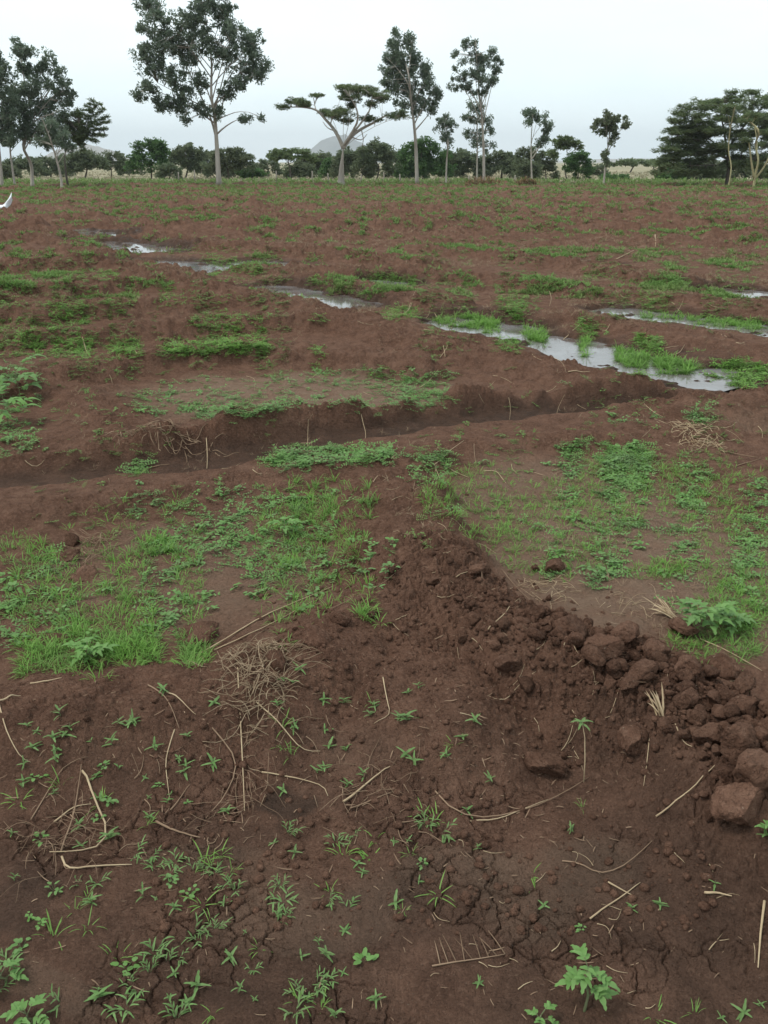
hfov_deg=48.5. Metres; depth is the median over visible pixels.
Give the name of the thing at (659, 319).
water
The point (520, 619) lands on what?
clod
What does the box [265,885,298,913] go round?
weed
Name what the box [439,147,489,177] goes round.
bush
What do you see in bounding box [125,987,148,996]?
weed
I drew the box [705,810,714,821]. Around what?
clod
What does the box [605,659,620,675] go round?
clod
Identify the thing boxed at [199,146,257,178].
thorn tree
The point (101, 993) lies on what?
seedling
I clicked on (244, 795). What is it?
root tangle
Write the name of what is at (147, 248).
water
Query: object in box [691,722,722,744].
clod
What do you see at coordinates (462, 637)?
clod
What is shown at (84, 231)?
water
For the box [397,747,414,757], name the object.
seedling
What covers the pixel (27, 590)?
broadleaf weed
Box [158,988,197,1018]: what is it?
weed
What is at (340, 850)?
grass tuft
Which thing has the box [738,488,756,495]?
broadleaf weed
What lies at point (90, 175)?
grass
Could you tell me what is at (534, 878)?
grass tuft
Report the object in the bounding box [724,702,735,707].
clod
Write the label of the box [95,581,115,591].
broadleaf weed
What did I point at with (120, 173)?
bush
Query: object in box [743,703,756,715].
clod
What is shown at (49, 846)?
root tangle
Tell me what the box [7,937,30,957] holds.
broadleaf weed
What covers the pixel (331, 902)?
weed
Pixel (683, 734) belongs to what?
clod
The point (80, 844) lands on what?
seedling
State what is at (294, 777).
straw
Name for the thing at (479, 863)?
crumbs
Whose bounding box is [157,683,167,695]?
seedling
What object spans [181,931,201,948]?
weed
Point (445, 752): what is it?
seedling
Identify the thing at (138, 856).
weed
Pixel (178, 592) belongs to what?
broadleaf weed
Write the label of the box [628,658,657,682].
clod
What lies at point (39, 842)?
broadleaf weed
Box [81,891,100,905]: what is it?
seedling
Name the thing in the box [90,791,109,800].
seedling
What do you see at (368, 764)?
root tangle
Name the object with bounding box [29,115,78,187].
silky oak
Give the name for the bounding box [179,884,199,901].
broadleaf weed
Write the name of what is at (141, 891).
seedling
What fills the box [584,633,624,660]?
clod
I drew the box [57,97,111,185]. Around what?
whistling thorn
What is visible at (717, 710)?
clod
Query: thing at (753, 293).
water
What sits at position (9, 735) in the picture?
straw
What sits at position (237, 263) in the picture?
water
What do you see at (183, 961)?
weed
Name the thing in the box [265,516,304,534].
leafy plant
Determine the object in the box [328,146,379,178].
bush
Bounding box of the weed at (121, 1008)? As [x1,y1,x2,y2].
[101,986,144,1021]
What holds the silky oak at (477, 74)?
on the ground at (676, 968)
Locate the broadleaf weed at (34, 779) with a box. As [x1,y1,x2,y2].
[26,773,47,781]
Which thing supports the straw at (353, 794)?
on the ground at (676, 968)
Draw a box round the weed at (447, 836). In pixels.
[441,818,456,842]
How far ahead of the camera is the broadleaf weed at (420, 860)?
2.09 m
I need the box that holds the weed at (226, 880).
[214,873,235,889]
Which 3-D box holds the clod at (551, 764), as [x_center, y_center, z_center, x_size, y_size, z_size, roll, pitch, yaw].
[0.454,0.712,2.403,0.122,0.071,0.109,15,-1,15]
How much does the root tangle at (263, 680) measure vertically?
0.172 m
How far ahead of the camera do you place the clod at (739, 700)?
2.32 m
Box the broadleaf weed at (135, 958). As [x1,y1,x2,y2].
[110,956,139,976]
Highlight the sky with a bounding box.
[0,0,767,161]
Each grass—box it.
[0,474,380,681]
[11,170,767,183]
[414,444,767,670]
[420,309,766,374]
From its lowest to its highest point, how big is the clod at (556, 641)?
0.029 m
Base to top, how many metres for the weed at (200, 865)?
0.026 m
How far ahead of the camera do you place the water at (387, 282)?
12.57 m
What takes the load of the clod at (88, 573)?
on the ground at (676, 968)
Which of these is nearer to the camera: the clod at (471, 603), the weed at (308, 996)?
the weed at (308, 996)
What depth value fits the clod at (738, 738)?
2.14 m
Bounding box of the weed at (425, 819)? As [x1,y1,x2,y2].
[413,809,439,830]
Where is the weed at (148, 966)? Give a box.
[136,944,163,971]
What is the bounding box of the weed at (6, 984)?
[0,979,14,991]
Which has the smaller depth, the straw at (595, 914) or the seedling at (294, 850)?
the straw at (595, 914)
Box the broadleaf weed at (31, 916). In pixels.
[25,911,35,921]
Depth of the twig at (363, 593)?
3.15 m
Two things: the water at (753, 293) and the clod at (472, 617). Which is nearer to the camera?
the clod at (472, 617)
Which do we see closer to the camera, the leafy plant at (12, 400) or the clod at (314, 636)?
the clod at (314, 636)
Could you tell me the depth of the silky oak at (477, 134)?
68.38 m
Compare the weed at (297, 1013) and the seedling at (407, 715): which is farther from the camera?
the seedling at (407, 715)
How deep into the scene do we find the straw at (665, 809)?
2.16 m
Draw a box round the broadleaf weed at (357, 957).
[353,947,378,964]
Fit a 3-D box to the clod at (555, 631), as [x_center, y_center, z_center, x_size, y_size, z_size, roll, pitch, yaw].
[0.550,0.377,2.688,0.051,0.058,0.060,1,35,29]
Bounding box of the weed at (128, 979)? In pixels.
[119,971,138,986]
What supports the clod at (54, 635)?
on the ground at (676, 968)
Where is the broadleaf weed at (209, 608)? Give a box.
[198,601,218,609]
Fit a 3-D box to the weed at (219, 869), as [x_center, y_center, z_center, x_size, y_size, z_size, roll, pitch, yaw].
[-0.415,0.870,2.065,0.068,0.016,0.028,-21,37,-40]
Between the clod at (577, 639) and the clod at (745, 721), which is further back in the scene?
the clod at (577, 639)
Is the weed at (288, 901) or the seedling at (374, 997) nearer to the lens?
the seedling at (374, 997)
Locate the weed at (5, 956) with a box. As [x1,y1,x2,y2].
[0,948,22,970]
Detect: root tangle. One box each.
[0,780,150,899]
[43,523,142,564]
[104,417,238,458]
[179,720,294,835]
[187,630,310,685]
[199,636,330,772]
[319,738,440,838]
[510,570,587,603]
[595,578,703,618]
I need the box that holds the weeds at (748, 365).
[0,246,767,389]
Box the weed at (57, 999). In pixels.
[44,984,59,1017]
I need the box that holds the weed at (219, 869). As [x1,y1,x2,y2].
[201,861,226,875]
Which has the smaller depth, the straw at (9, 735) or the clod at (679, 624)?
the straw at (9, 735)
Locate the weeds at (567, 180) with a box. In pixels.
[3,176,767,184]
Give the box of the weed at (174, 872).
[158,865,186,880]
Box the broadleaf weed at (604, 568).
[598,566,614,577]
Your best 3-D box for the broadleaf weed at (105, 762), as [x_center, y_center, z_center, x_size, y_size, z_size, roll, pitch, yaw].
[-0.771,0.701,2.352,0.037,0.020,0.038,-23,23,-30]
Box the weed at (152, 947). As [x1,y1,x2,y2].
[133,936,174,960]
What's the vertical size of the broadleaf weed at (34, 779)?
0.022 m
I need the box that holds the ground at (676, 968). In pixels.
[0,162,767,1023]
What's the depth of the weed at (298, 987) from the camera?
1.78 m
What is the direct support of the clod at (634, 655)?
on the ground at (676, 968)
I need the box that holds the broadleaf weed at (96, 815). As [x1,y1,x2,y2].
[91,813,106,821]
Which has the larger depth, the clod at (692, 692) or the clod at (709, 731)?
the clod at (692, 692)
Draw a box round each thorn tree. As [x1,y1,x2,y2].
[2,154,44,174]
[60,149,111,176]
[101,150,129,175]
[123,136,170,178]
[167,142,212,177]
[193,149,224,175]
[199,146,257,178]
[265,147,319,176]
[350,136,402,177]
[545,135,585,177]
[609,157,655,172]
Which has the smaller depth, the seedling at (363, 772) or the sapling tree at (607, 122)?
the seedling at (363, 772)
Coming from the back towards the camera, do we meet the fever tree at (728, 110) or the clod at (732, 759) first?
the fever tree at (728, 110)
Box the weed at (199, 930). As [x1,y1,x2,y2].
[195,911,211,938]
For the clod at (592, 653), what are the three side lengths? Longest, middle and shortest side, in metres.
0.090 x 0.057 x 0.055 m
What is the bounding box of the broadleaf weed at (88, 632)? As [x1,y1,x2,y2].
[75,628,99,643]
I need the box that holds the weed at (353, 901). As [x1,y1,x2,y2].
[335,895,360,906]
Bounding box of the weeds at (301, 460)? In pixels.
[0,358,767,647]
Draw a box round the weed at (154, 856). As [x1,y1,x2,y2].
[147,846,160,862]
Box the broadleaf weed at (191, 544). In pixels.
[183,537,199,548]
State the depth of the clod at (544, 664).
2.58 m
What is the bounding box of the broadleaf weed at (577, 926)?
[574,923,585,931]
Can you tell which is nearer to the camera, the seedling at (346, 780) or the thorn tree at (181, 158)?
the seedling at (346, 780)
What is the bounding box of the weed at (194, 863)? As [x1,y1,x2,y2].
[184,856,204,870]
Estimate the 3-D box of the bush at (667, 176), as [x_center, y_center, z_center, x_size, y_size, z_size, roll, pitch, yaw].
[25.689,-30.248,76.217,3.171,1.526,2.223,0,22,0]
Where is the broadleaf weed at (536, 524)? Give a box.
[531,522,544,528]
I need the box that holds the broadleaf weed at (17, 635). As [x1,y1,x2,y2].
[9,632,30,644]
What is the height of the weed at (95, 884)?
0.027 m
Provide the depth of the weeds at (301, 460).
4.31 m
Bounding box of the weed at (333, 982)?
[313,967,339,990]
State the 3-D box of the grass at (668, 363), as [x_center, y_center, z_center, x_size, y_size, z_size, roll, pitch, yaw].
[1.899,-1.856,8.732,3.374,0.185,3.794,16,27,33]
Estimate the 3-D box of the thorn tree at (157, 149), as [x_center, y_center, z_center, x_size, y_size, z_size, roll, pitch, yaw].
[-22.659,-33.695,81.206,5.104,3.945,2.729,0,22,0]
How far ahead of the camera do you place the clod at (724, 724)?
2.27 m
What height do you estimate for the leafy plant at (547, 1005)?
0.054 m
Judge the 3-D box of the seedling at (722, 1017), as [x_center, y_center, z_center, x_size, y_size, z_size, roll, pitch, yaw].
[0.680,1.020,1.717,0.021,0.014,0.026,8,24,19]
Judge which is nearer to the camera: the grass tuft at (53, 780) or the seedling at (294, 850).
the seedling at (294, 850)
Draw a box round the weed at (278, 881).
[267,873,290,892]
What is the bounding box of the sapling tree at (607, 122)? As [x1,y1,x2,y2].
[589,108,632,182]
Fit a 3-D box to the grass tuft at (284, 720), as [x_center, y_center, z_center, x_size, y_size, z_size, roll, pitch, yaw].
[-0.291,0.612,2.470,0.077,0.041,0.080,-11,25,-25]
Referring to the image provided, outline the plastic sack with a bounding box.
[0,192,11,207]
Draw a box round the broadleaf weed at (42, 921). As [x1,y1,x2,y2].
[35,917,47,929]
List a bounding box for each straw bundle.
[642,593,675,617]
[644,682,663,715]
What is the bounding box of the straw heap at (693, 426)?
[656,419,733,452]
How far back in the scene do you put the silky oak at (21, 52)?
55.55 m
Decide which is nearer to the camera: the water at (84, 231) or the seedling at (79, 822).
the seedling at (79, 822)
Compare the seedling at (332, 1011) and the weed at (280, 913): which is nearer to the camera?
the seedling at (332, 1011)
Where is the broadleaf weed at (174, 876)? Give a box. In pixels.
[166,873,178,888]
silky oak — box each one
[0,51,20,185]
[0,80,33,183]
[9,33,78,186]
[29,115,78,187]
[128,0,274,184]
[377,26,443,183]
[432,112,459,181]
[446,35,504,180]
[460,97,497,177]
[520,106,554,178]
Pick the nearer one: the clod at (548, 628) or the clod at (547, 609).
the clod at (548, 628)
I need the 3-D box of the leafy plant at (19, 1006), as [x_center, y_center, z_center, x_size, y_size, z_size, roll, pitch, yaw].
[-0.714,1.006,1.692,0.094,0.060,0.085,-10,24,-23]
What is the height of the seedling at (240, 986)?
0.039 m
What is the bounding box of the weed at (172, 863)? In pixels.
[161,847,184,871]
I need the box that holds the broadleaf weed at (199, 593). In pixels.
[196,590,213,594]
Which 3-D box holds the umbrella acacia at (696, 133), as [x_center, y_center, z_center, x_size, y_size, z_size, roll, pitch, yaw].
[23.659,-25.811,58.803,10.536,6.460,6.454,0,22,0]
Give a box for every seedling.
[16,774,31,786]
[17,755,27,768]
[24,741,41,750]
[44,730,63,742]
[45,744,61,762]
[51,704,66,719]
[59,730,75,736]
[71,816,84,831]
[72,840,87,847]
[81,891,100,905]
[84,984,114,1001]
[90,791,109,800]
[97,826,119,841]
[101,731,117,746]
[116,717,140,727]
[126,708,139,726]
[136,882,150,901]
[143,811,154,818]
[145,736,160,749]
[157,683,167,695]
[164,900,181,914]
[167,965,179,977]
[174,754,183,762]
[176,766,189,780]
[178,758,193,773]
[178,993,195,1010]
[184,970,210,998]
[201,753,220,771]
[209,695,220,706]
[218,804,234,813]
[218,895,231,906]
[221,946,236,965]
[231,980,245,993]
[269,699,284,708]
[277,783,286,795]
[288,844,301,858]
[290,718,298,734]
[292,661,306,674]
[299,949,309,959]
[318,760,331,771]
[318,945,334,962]
[319,692,331,704]
[323,737,333,748]
[327,1008,345,1018]
[339,923,350,935]
[340,778,352,786]
[351,859,364,867]
[356,867,368,877]
[359,767,369,780]
[367,988,385,1008]
[368,701,379,710]
[388,889,403,908]
[395,710,416,720]
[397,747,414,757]
[406,750,422,764]
[439,746,451,758]
[460,805,472,818]
[465,713,481,724]
[473,975,483,988]
[484,770,494,781]
[538,900,549,909]
[568,821,573,833]
[570,717,592,782]
[626,902,637,912]
[652,897,668,909]
[708,879,720,890]
[717,1010,726,1022]
[730,998,752,1022]
[753,999,766,1008]
[757,829,767,836]
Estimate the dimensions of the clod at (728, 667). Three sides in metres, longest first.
0.136 x 0.101 x 0.085 m
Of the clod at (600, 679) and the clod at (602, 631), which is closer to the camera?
the clod at (600, 679)
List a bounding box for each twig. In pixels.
[30,757,84,819]
[60,764,81,850]
[148,684,178,726]
[155,820,199,837]
[203,718,235,817]
[333,563,405,607]
[351,791,392,807]
[432,930,504,966]
[435,778,586,817]
[562,841,651,872]
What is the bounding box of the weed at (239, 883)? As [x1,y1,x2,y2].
[222,876,245,896]
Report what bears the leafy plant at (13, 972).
on the ground at (676, 968)
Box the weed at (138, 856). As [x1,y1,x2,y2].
[130,834,146,861]
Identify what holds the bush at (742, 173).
on the ground at (676, 968)
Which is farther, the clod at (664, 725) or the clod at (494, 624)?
the clod at (494, 624)
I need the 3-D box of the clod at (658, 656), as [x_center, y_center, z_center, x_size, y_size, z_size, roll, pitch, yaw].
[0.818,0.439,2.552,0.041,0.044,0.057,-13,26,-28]
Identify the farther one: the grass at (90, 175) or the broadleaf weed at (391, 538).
the grass at (90, 175)
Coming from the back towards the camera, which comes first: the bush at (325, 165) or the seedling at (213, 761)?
the bush at (325, 165)
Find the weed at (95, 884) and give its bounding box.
[85,871,111,890]
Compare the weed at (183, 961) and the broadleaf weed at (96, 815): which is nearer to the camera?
the weed at (183, 961)
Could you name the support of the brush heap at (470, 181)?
on the ground at (676, 968)
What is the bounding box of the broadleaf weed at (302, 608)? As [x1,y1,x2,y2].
[298,603,313,609]
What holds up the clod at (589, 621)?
on the ground at (676, 968)
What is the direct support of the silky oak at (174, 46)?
on the ground at (676, 968)
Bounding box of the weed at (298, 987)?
[282,978,306,995]
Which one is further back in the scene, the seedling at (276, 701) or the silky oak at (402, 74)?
the silky oak at (402, 74)
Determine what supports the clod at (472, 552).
on the ground at (676, 968)
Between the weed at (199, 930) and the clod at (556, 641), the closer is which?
the weed at (199, 930)
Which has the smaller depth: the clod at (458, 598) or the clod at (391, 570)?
the clod at (458, 598)
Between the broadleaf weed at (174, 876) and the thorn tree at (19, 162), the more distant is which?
the thorn tree at (19, 162)
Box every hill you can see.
[44,144,128,160]
[309,134,377,161]
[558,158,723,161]
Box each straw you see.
[0,694,20,700]
[0,707,29,761]
[30,677,61,683]
[49,770,105,851]
[55,803,91,821]
[61,856,131,868]
[165,729,174,796]
[166,691,195,714]
[196,587,330,655]
[214,598,317,650]
[237,667,244,810]
[256,701,310,750]
[262,771,327,795]
[343,766,389,801]
[375,677,389,722]
[471,799,547,820]
[589,882,639,918]
[608,881,630,894]
[655,765,714,816]
[700,638,761,670]
[704,891,731,895]
[757,900,765,967]
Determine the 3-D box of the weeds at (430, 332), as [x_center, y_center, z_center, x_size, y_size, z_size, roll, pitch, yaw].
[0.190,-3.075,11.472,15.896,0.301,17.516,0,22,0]
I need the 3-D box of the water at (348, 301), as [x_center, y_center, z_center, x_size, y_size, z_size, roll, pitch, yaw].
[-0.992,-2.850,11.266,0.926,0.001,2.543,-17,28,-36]
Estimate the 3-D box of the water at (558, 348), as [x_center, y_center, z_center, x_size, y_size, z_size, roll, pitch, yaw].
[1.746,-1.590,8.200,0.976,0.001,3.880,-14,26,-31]
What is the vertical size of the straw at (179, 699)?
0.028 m
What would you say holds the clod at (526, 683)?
on the ground at (676, 968)
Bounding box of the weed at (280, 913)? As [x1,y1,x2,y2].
[273,907,296,916]
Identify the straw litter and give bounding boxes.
[0,180,767,637]
[1,456,766,1020]
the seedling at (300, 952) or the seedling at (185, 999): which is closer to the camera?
the seedling at (185, 999)
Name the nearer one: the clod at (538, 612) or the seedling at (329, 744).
the seedling at (329, 744)
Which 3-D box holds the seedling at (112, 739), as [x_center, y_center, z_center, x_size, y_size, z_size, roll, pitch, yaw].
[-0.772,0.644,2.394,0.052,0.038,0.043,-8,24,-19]
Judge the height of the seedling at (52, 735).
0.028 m
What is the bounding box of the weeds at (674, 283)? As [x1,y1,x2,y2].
[0,179,767,299]
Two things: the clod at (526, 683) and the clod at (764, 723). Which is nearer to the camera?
the clod at (764, 723)
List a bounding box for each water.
[75,229,116,235]
[97,241,179,252]
[157,261,230,272]
[229,261,286,265]
[255,286,382,308]
[369,280,412,285]
[424,317,740,390]
[590,307,767,336]
[713,288,767,297]
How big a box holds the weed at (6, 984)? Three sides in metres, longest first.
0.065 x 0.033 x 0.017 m
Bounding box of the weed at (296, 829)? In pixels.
[282,820,303,836]
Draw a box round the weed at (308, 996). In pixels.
[295,989,314,1002]
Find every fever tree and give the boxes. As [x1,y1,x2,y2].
[719,102,740,185]
[737,110,767,185]
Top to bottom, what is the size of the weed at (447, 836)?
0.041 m
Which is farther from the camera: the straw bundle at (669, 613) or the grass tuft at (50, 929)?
the straw bundle at (669, 613)
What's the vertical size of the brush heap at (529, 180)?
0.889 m
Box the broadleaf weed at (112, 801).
[101,795,118,806]
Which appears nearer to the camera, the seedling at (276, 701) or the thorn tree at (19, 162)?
the seedling at (276, 701)
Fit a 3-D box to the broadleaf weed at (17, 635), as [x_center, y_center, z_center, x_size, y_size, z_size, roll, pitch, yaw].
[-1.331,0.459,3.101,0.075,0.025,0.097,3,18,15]
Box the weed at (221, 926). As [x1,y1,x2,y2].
[205,913,231,928]
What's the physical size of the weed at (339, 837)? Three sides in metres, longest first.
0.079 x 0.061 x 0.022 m
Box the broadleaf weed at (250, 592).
[243,589,260,594]
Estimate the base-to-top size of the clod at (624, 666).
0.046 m
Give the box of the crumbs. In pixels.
[149,493,767,936]
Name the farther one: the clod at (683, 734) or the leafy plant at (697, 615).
the leafy plant at (697, 615)
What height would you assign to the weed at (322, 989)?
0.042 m
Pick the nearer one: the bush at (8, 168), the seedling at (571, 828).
the seedling at (571, 828)
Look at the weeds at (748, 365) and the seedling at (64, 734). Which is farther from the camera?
the weeds at (748, 365)
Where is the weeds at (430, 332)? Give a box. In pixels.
[0,232,767,548]
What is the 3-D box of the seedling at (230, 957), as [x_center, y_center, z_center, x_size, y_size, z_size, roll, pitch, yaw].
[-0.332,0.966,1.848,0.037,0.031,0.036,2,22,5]
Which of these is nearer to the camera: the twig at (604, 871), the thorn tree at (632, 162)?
the twig at (604, 871)
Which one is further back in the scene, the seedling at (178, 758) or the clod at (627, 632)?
the clod at (627, 632)
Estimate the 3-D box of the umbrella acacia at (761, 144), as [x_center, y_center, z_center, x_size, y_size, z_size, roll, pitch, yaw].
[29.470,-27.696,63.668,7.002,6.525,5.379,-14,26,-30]
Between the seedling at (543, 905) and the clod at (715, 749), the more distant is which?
the clod at (715, 749)
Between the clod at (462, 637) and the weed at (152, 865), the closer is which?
the weed at (152, 865)
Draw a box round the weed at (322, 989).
[314,965,333,1000]
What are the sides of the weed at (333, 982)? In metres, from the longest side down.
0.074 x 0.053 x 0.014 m
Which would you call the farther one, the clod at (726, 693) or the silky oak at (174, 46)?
the silky oak at (174, 46)
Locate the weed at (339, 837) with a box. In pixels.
[324,832,350,845]
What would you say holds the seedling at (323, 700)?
on the ground at (676, 968)
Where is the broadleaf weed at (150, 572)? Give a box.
[142,566,156,574]
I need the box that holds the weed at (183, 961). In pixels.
[178,947,188,964]
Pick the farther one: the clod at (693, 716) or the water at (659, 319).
the water at (659, 319)
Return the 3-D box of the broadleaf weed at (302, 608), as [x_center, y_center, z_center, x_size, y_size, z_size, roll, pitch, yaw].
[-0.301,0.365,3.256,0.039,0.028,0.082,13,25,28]
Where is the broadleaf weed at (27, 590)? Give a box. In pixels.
[9,589,36,603]
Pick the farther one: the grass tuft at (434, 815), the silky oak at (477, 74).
the silky oak at (477, 74)
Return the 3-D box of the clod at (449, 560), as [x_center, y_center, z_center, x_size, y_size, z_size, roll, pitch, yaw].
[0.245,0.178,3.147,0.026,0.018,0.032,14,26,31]
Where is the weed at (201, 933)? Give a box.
[195,928,212,938]
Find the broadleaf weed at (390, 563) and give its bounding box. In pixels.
[379,561,399,573]
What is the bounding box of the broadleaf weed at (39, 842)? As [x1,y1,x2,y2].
[32,831,48,846]
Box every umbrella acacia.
[648,87,767,184]
[740,92,767,177]
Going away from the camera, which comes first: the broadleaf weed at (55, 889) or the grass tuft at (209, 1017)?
the grass tuft at (209, 1017)
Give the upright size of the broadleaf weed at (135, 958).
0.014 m
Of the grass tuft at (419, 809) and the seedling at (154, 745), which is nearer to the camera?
the grass tuft at (419, 809)
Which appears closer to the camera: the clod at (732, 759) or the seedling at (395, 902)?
the seedling at (395, 902)
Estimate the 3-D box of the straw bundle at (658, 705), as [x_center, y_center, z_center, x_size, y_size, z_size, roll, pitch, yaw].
[0.757,0.524,2.390,0.055,0.074,0.080,0,22,0]
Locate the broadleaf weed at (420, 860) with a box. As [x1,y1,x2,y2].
[417,857,427,869]
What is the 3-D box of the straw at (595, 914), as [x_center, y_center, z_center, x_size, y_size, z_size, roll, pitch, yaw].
[0.542,0.908,1.990,0.173,0.010,0.005,-15,26,-32]
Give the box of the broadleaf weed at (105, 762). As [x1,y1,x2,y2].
[98,760,109,769]
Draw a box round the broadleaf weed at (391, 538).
[385,537,398,546]
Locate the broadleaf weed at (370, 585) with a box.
[364,583,384,590]
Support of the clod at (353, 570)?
on the ground at (676, 968)
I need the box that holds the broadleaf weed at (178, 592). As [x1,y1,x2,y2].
[174,590,191,603]
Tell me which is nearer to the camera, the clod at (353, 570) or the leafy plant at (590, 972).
the leafy plant at (590, 972)
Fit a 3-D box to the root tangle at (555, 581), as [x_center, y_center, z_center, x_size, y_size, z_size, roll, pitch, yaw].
[0.662,0.301,3.414,0.279,0.055,0.432,9,24,20]
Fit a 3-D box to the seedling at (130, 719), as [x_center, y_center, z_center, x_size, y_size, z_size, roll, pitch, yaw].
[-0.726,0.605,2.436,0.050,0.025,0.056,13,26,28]
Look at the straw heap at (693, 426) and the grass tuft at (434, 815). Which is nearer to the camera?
the grass tuft at (434, 815)
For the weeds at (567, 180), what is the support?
on the ground at (676, 968)
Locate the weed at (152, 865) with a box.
[140,856,167,870]
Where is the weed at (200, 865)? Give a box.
[195,861,214,870]
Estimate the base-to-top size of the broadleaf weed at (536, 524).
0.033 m
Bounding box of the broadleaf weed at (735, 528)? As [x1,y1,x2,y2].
[727,523,739,530]
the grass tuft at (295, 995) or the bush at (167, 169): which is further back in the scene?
the bush at (167, 169)
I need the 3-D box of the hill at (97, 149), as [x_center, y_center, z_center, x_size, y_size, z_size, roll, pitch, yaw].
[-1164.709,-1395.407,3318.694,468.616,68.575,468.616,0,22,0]
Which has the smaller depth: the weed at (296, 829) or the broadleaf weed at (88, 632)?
the weed at (296, 829)
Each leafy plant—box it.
[0,354,46,396]
[0,385,41,424]
[0,958,28,982]
[0,993,49,1023]
[62,637,119,666]
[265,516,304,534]
[524,1000,558,1023]
[554,943,620,1011]
[671,597,740,634]
[708,600,756,636]
[754,820,767,828]
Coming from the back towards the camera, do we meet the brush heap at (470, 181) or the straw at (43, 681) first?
the brush heap at (470, 181)
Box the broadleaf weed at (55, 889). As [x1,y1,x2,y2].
[45,881,63,896]
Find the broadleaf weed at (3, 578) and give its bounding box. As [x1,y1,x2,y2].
[0,572,10,582]
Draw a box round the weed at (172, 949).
[154,946,178,960]
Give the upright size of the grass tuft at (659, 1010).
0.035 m
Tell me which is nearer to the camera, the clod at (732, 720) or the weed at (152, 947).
the weed at (152, 947)
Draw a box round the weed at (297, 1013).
[279,986,314,1023]
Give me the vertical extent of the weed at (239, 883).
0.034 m
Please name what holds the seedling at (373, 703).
on the ground at (676, 968)
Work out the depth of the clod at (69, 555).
3.69 m
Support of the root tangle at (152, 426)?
on the ground at (676, 968)
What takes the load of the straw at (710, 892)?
on the ground at (676, 968)
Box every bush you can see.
[2,163,23,179]
[24,153,75,176]
[116,159,146,175]
[153,162,183,178]
[221,163,261,177]
[234,167,269,178]
[256,158,282,176]
[281,160,319,178]
[294,150,348,177]
[316,157,348,178]
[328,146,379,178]
[379,149,413,177]
[392,136,457,178]
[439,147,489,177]
[472,149,526,177]
[508,145,541,177]
[512,158,543,180]
[533,148,560,178]
[561,149,596,179]
[590,162,609,175]
[598,172,629,180]
[653,167,686,179]
[683,158,732,179]
[723,154,767,178]
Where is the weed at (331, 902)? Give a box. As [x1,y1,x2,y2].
[326,888,339,910]
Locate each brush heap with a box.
[463,175,504,184]
[514,176,539,184]
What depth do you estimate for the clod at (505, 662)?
2.62 m
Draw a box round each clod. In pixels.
[44,633,68,644]
[59,549,80,562]
[64,533,79,546]
[69,565,98,584]
[83,716,90,721]
[178,620,218,646]
[266,650,286,671]
[300,854,308,860]
[301,624,331,648]
[328,611,350,626]
[349,567,357,573]
[367,611,375,617]
[388,567,395,573]
[428,576,438,584]
[446,557,453,563]
[453,596,462,601]
[458,632,467,643]
[464,611,480,625]
[466,549,475,555]
[467,600,475,607]
[468,563,490,574]
[489,638,501,649]
[490,620,498,627]
[492,650,521,672]
[496,632,508,641]
[498,617,509,628]
[514,616,530,623]
[517,676,533,692]
[523,607,529,614]
[524,751,566,777]
[525,627,545,640]
[529,606,545,619]
[531,564,538,570]
[539,661,548,668]
[543,605,550,613]
[544,626,552,631]
[545,558,564,572]
[546,594,551,600]
[549,625,564,636]
[550,614,586,638]
[552,637,559,645]
[557,630,568,640]
[566,631,585,648]
[581,643,606,666]
[583,617,593,625]
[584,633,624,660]
[595,629,605,633]
[596,675,604,683]
[603,678,617,688]
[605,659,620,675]
[611,620,639,644]
[612,671,622,678]
[616,724,643,755]
[617,658,628,673]
[619,674,639,690]
[628,650,641,660]
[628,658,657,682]
[637,685,654,699]
[638,729,648,742]
[642,638,665,657]
[642,672,657,681]
[649,651,667,662]
[655,661,663,670]
[656,716,673,734]
[664,645,670,654]
[668,617,698,637]
[670,715,678,723]
[672,692,693,709]
[674,654,702,675]
[675,668,694,680]
[675,683,683,691]
[676,680,696,692]
[678,729,691,739]
[680,687,699,705]
[686,709,705,724]
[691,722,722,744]
[694,704,709,718]
[697,750,709,759]
[703,652,741,680]
[703,663,720,677]
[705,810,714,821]
[707,690,721,703]
[710,782,765,826]
[711,704,726,718]
[711,743,720,755]
[717,765,734,783]
[718,685,736,701]
[719,721,730,729]
[719,722,758,760]
[723,705,739,717]
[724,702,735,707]
[726,716,740,723]
[728,694,758,714]
[728,754,737,766]
[732,748,767,790]
[734,669,755,693]
[735,719,752,724]
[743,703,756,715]
[754,726,767,744]
[757,699,767,716]
[761,716,767,730]
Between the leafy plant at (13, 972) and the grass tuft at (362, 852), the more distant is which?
the grass tuft at (362, 852)
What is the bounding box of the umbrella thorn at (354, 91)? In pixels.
[273,83,411,184]
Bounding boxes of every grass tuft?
[1,788,33,808]
[30,909,74,949]
[44,766,63,789]
[69,906,104,935]
[85,786,111,815]
[97,941,132,962]
[183,888,220,920]
[193,840,224,871]
[197,850,217,873]
[198,839,233,859]
[200,1004,221,1023]
[222,857,243,874]
[267,707,292,735]
[276,741,298,762]
[283,981,315,1015]
[305,988,329,1008]
[326,841,358,854]
[355,848,379,860]
[371,607,386,627]
[408,798,434,826]
[415,871,454,905]
[422,802,443,826]
[531,862,541,886]
[644,994,675,1023]
[682,999,704,1016]
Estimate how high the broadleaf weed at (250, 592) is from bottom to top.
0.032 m
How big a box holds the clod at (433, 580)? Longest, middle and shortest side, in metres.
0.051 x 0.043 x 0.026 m
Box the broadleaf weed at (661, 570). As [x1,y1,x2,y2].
[657,568,667,577]
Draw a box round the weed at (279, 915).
[272,904,295,924]
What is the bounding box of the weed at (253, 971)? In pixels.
[245,962,262,974]
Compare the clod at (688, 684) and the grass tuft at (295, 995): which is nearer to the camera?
the grass tuft at (295, 995)

